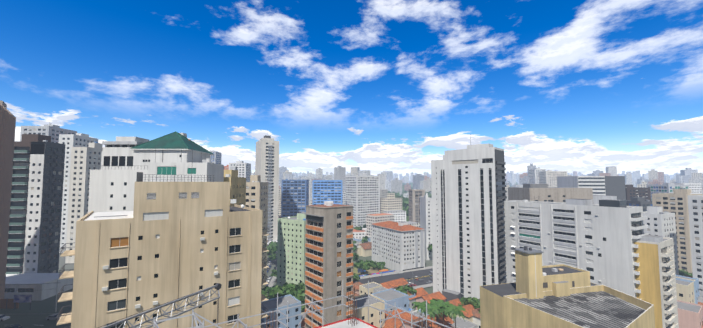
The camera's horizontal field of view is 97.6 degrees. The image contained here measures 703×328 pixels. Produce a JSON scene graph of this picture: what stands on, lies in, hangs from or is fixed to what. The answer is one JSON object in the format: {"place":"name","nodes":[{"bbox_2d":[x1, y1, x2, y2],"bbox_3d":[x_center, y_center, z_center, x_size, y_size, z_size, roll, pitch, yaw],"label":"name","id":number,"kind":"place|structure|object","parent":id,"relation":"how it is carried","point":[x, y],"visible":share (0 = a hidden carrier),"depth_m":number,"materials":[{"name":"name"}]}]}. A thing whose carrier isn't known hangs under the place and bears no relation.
{"place":"outdoors","nodes":[
{"label":"outdoors","id":0,"kind":"place"},
{"bbox_2d":[6,134,64,273],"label":"dark building","id":1,"kind":"structure","parent":0,"point":[34,234],"depth_m":131.90,"materials":[{"name":"black concrete"}]},
{"bbox_2d":[59,133,97,252],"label":"building","id":2,"kind":"structure","parent":0,"point":[69,141],"depth_m":196.15,"materials":[{"name":"grey concrete"}]},
{"bbox_2d":[65,141,102,262],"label":"building","id":3,"kind":"structure","parent":0,"point":[84,160],"depth_m":171.34,"materials":[{"name":"grey concrete"}]},
{"bbox_2d":[98,283,221,327],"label":"truss","id":4,"kind":"object","parent":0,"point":[217,286],"visible":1,"depth_m":25.18,"materials":[{"name":"grey"}]},
{"bbox_2d":[0,181,432,327],"bbox_3d":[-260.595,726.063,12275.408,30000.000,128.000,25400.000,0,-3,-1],"label":"ground","id":5,"kind":"structure","parent":0,"point":[23,315],"depth_m":106.98,"materials":[{"name":"grey concrete"}]},
{"bbox_2d":[0,100,15,298],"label":"brick building","id":6,"kind":"structure","parent":5,"relation":"on","point":[7,127],"depth_m":107.91,"materials":[{"name":"brown"}]},
{"bbox_2d":[0,298,18,308],"bbox_3d":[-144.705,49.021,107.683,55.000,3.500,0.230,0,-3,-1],"label":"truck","id":7,"kind":"object","parent":5,"relation":"on","point":[7,303],"visible":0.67,"depth_m":108.15,"materials":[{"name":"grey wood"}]},
{"bbox_2d":[13,295,31,309],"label":"blue sign","id":8,"kind":"object","parent":5,"relation":"on","point":[22,298],"visible":1,"depth_m":107.00,"materials":[{"name":"grey metal"}]},
{"bbox_2d":[0,314,57,327],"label":"cars","id":9,"kind":"object","parent":5,"relation":"on","point":[50,317],"visible":0.75,"depth_m":98.73,"materials":[{"name":"white metal"}]},
{"bbox_2d":[4,273,72,300],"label":"warehouse","id":10,"kind":"structure","parent":5,"relation":"on","point":[40,291],"depth_m":118.30,"materials":[{"name":"grey"}]},
{"bbox_2d":[21,280,57,311],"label":"utility poles","id":11,"kind":"object","parent":5,"relation":"on","point":[49,289],"visible":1,"depth_m":105.42,"materials":[{"name":"grey metal"}]},
{"bbox_2d":[20,123,76,142],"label":"grey building","id":12,"kind":"structure","parent":5,"relation":"on","point":[53,131],"depth_m":237.18,"materials":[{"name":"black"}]},
{"bbox_2d":[88,131,223,212],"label":"building","id":13,"kind":"structure","parent":5,"relation":"on","point":[124,161],"depth_m":79.33,"materials":[{"name":"white"}]},
{"bbox_2d":[56,146,269,327],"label":"beige building","id":14,"kind":"structure","parent":5,"relation":"on","point":[163,241],"depth_m":48.77,"materials":[{"name":"brown concrete"}]},
{"bbox_2d":[210,151,221,163],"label":"high-rise building","id":15,"kind":"structure","parent":5,"relation":"on","point":[215,157],"depth_m":520.53,"materials":[{"name":"white concrete"}]},
{"bbox_2d":[223,167,245,206],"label":"building","id":16,"kind":"structure","parent":5,"relation":"on","point":[237,188],"depth_m":96.65,"materials":[{"name":"beige concrete"}]},
{"bbox_2d":[229,161,250,181],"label":"white building","id":17,"kind":"structure","parent":5,"relation":"on","point":[244,169],"depth_m":377.41,"materials":[{"name":"grey concrete"}]},
{"bbox_2d":[246,175,267,288],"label":"apartment building","id":18,"kind":"structure","parent":5,"relation":"on","point":[256,193],"depth_m":153.30,"materials":[{"name":"beige concrete"}]},
{"bbox_2d":[255,135,278,240],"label":"slim building","id":19,"kind":"structure","parent":5,"relation":"on","point":[267,160],"depth_m":278.39,"materials":[{"name":"grey concrete"}]},
{"bbox_2d":[268,276,275,287],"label":"side street pavement","id":20,"kind":"structure","parent":5,"relation":"on","point":[272,282],"depth_m":192.04,"materials":[{"name":"grey concrete"}]},
{"bbox_2d":[262,285,282,296],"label":"tree","id":21,"kind":"object","parent":5,"relation":"on","point":[270,290],"visible":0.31,"depth_m":138.79,"materials":[{"name":"green plant"}]},
{"bbox_2d":[270,269,276,281],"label":"tree","id":22,"kind":"object","parent":5,"relation":"on","point":[274,271],"visible":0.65,"depth_m":191.20,"materials":[{"name":"green plant"}]},
{"bbox_2d":[266,289,300,300],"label":"tree","id":23,"kind":"object","parent":5,"relation":"on","point":[283,292],"visible":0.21,"depth_m":134.57,"materials":[{"name":"green plant"}]},
{"bbox_2d":[272,282,304,305],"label":"tree","id":24,"kind":"object","parent":5,"relation":"on","point":[286,286],"visible":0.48,"depth_m":139.18,"materials":[{"name":"green plant"}]},
{"bbox_2d":[277,212,305,285],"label":"green building","id":25,"kind":"structure","parent":5,"relation":"on","point":[291,252],"depth_m":171.88,"materials":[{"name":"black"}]},
{"bbox_2d":[281,178,308,216],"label":"office building","id":26,"kind":"structure","parent":5,"relation":"on","point":[294,197],"depth_m":327.01,"materials":[{"name":"blue glass"}]},
{"bbox_2d":[301,302,304,312],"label":"tree","id":27,"kind":"object","parent":5,"relation":"on","point":[303,308],"visible":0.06,"depth_m":133.19,"materials":[{"name":"green plant"}]},
{"bbox_2d":[312,178,342,204],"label":"office building","id":28,"kind":"structure","parent":5,"relation":"on","point":[326,190],"depth_m":352.93,"materials":[{"name":"blue glass"}]},
{"bbox_2d":[304,201,353,327],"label":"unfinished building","id":29,"kind":"structure","parent":5,"relation":"on","point":[329,228],"depth_m":96.63,"materials":[{"name":"concrete"}]},
{"bbox_2d":[267,210,419,244],"bbox_3d":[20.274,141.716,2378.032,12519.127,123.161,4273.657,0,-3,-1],"label":"buildings","id":30,"kind":"structure","parent":5,"relation":"on","point":[395,215],"depth_m":323.07,"materials":[{"name":"white concrete"}]},
{"bbox_2d":[314,317,377,327],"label":"site slab","id":31,"kind":"structure","parent":5,"relation":"on","point":[343,323],"depth_m":20.03,"materials":[{"name":"white concrete"}]},
{"bbox_2d":[267,224,431,260],"bbox_3d":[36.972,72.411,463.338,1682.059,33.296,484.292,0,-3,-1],"label":"trees","id":32,"kind":"object","parent":5,"relation":"on","point":[272,248],"depth_m":244.62,"materials":[{"name":"green plant"}]},
{"bbox_2d":[353,273,359,282],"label":"tree","id":33,"kind":"object","parent":5,"relation":"on","point":[356,277],"visible":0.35,"depth_m":177.93,"materials":[{"name":"green plant"}]},
{"bbox_2d":[281,266,432,288],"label":"wall","id":34,"kind":"structure","parent":5,"relation":"on","point":[397,272],"depth_m":199.97,"materials":[{"name":"grey concrete"}]},
{"bbox_2d":[346,173,379,227],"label":"white building","id":35,"kind":"structure","parent":5,"relation":"on","point":[363,194],"depth_m":378.70,"materials":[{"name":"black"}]},
{"bbox_2d":[353,264,383,274],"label":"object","id":36,"kind":"structure","parent":5,"relation":"on","point":[369,271],"depth_m":215.05,"materials":[{"name":"beige soil"}]},
{"bbox_2d":[354,260,373,274],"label":"tree","id":37,"kind":"object","parent":36,"relation":"on","point":[367,265],"visible":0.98,"depth_m":197.62,"materials":[{"name":"green plant"}]},
{"bbox_2d":[353,260,385,268],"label":"bushes","id":38,"kind":"object","parent":5,"relation":"on","point":[377,265],"visible":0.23,"depth_m":218.19,"materials":[{"name":"green plant"}]},
{"bbox_2d":[358,270,394,279],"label":"graffiti wall","id":39,"kind":"structure","parent":5,"relation":"on","point":[377,273],"depth_m":201.36,"materials":[{"name":"concrete"}]},
{"bbox_2d":[301,278,480,327],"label":"tiled roofs","id":40,"kind":"structure","parent":5,"relation":"on","point":[471,313],"depth_m":148.16,"materials":[{"name":"tile"}]},
{"bbox_2d":[355,268,432,286],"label":"road","id":41,"kind":"structure","parent":5,"relation":"on","point":[423,275],"depth_m":196.03,"materials":[{"name":"grey asphalt"}]},
{"bbox_2d":[371,221,425,272],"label":"apartment building","id":42,"kind":"structure","parent":5,"relation":"on","point":[398,246],"depth_m":216.68,"materials":[{"name":"white"}]},
{"bbox_2d":[373,287,429,314],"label":"blue house walls","id":43,"kind":"structure","parent":5,"relation":"on","point":[378,289],"depth_m":155.99,"materials":[{"name":"blue"}]},
{"bbox_2d":[378,271,432,285],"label":"cars","id":44,"kind":"object","parent":5,"relation":"on","point":[421,280],"depth_m":190.63,"materials":[{"name":"grey metal"}]},
{"bbox_2d":[396,285,416,294],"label":"tree","id":45,"kind":"object","parent":5,"relation":"on","point":[405,288],"visible":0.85,"depth_m":156.38,"materials":[{"name":"green plant"}]},
{"bbox_2d":[408,189,424,222],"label":"grey building","id":46,"kind":"structure","parent":5,"relation":"on","point":[415,195],"depth_m":330.01,"materials":[{"name":"concrete"}]},
{"bbox_2d":[412,301,427,325],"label":"palm","id":47,"kind":"object","parent":5,"relation":"on","point":[419,305],"visible":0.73,"depth_m":112.97,"materials":[{"name":"green plant"}]},
{"bbox_2d":[420,193,432,259],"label":"building","id":48,"kind":"structure","parent":5,"relation":"on","point":[426,212],"depth_m":249.42,"materials":[{"name":"white concrete"}]},
{"bbox_2d":[420,303,443,327],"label":"palm","id":49,"kind":"object","parent":5,"relation":"on","point":[432,311],"visible":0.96,"depth_m":107.20,"materials":[{"name":"green plant"}]},
{"bbox_2d":[429,300,443,319],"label":"palm","id":50,"kind":"object","parent":5,"relation":"on","point":[433,302],"visible":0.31,"depth_m":123.44,"materials":[{"name":"green plant"}]},
{"bbox_2d":[427,299,452,318],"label":"tree","id":51,"kind":"object","parent":5,"relation":"on","point":[448,313],"visible":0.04,"depth_m":129.82,"materials":[{"name":"green plant"}]},
{"bbox_2d":[433,301,451,327],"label":"palm","id":52,"kind":"object","parent":5,"relation":"on","point":[442,306],"visible":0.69,"depth_m":115.71,"materials":[{"name":"green plant"}]},
{"bbox_2d":[388,181,517,221],"bbox_3d":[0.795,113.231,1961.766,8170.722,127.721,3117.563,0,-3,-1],"label":"park trees","id":53,"kind":"object","parent":5,"relation":"on","point":[405,204],"visible":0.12,"depth_m":659.44,"materials":[{"name":"green plant"}]},
{"bbox_2d":[445,304,466,327],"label":"palm","id":54,"kind":"object","parent":5,"relation":"on","point":[454,310],"visible":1,"depth_m":104.53,"materials":[{"name":"green plant"}]},
{"bbox_2d":[457,297,469,306],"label":"tree","id":55,"kind":"object","parent":5,"relation":"on","point":[462,300],"visible":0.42,"depth_m":141.08,"materials":[{"name":"green plant"}]},
{"bbox_2d":[431,134,506,300],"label":"white tower","id":56,"kind":"structure","parent":5,"relation":"on","point":[468,185],"depth_m":147.89,"materials":[{"name":"white concrete"}]},
{"bbox_2d":[465,297,479,312],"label":"tree","id":57,"kind":"object","parent":5,"relation":"on","point":[474,301],"visible":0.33,"depth_m":136.72,"materials":[{"name":"green plant"}]},
{"bbox_2d":[251,164,702,215],"bbox_3d":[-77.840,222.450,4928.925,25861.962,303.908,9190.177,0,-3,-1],"label":"distant city skyline","id":58,"kind":"structure","parent":5,"relation":"on","point":[390,181],"depth_m":963.30},
{"bbox_2d":[261,230,702,327],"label":"houses","id":59,"kind":"structure","parent":5,"relation":"on","point":[690,302],"depth_m":119.64,"materials":[{"name":"concrete"}]},
{"bbox_2d":[528,167,545,183],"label":"building","id":60,"kind":"structure","parent":5,"relation":"on","point":[533,176],"depth_m":612.12,"materials":[{"name":"white concrete"}]},
{"bbox_2d":[508,184,592,202],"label":"concrete building","id":61,"kind":"structure","parent":5,"relation":"on","point":[543,192],"depth_m":186.84,"materials":[{"name":"beige concrete"}]},
{"bbox_2d":[539,169,567,186],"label":"building","id":62,"kind":"structure","parent":5,"relation":"on","point":[548,177],"depth_m":567.78,"materials":[{"name":"white concrete"}]},
{"bbox_2d":[480,246,654,327],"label":"building","id":63,"kind":"structure","parent":5,"relation":"on","point":[536,294],"depth_m":86.22,"materials":[{"name":"grey"}]},
{"bbox_2d":[502,196,648,296],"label":"apartment building","id":64,"kind":"structure","parent":5,"relation":"on","point":[595,240],"depth_m":117.95,"materials":[{"name":"white"}]},
{"bbox_2d":[557,176,625,203],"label":"office building","id":65,"kind":"structure","parent":5,"relation":"on","point":[609,187],"depth_m":304.43,"materials":[{"name":"grey concrete"}]},
{"bbox_2d":[625,185,650,200],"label":"brown building","id":66,"kind":"structure","parent":5,"relation":"on","point":[631,191],"depth_m":304.71,"materials":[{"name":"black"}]},
{"bbox_2d":[626,195,652,211],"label":"blue white building","id":67,"kind":"structure","parent":5,"relation":"on","point":[638,201],"depth_m":237.85,"materials":[{"name":"grey"}]},
{"bbox_2d":[632,235,678,327],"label":"yellow building","id":68,"kind":"structure","parent":5,"relation":"on","point":[655,260],"depth_m":102.50,"materials":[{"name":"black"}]},
{"bbox_2d":[643,206,678,274],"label":"white building","id":69,"kind":"structure","parent":5,"relation":"on","point":[659,222],"depth_m":165.74,"materials":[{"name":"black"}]},
{"bbox_2d":[646,182,688,200],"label":"building","id":70,"kind":"structure","parent":5,"relation":"on","point":[666,187],"depth_m":342.78,"materials":[{"name":"white concrete"}]},
{"bbox_2d":[652,188,702,272],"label":"beige building","id":71,"kind":"structure","parent":5,"relation":"on","point":[676,201],"depth_m":190.52,"materials":[{"name":"beige concrete"}]},
{"bbox_2d":[678,270,685,275],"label":"tree","id":72,"kind":"object","parent":5,"relation":"on","point":[681,273],"visible":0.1,"depth_m":178.13,"materials":[{"name":"green plant"}]},
{"bbox_2d":[681,269,692,276],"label":"tree","id":73,"kind":"object","parent":5,"relation":"on","point":[688,274],"visible":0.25,"depth_m":181.08,"materials":[{"name":"green plant"}]},
{"bbox_2d":[687,195,702,290],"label":"building","id":74,"kind":"structure","parent":5,"relation":"on","point":[695,206],"depth_m":149.29,"materials":[{"name":"grey"}]},
{"bbox_2d":[153,280,450,327],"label":"scaffold","id":75,"kind":"object","parent":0,"point":[201,324],"visible":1,"depth_m":19.43,"materials":[{"name":"metal"}]},
{"bbox_2d":[0,0,702,177],"label":"sky","id":76,"kind":"structure","parent":0,"point":[585,87],"materials":[{"name":"blue"}]},
{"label":"side street","id":77,"kind":"object","parent":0,"visible":0},
{"bbox_2d":[267,251,276,285],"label":"side street cars","id":78,"kind":"object","parent":77,"relation":"on","point":[270,266],"visible":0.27,"depth_m":223.89,"materials":[{"name":"blue"}]},
{"bbox_2d":[268,253,276,264],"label":"tree","id":79,"kind":"object","parent":77,"relation":"on","point":[272,257],"visible":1,"depth_m":233.44,"materials":[{"name":"green plant"}]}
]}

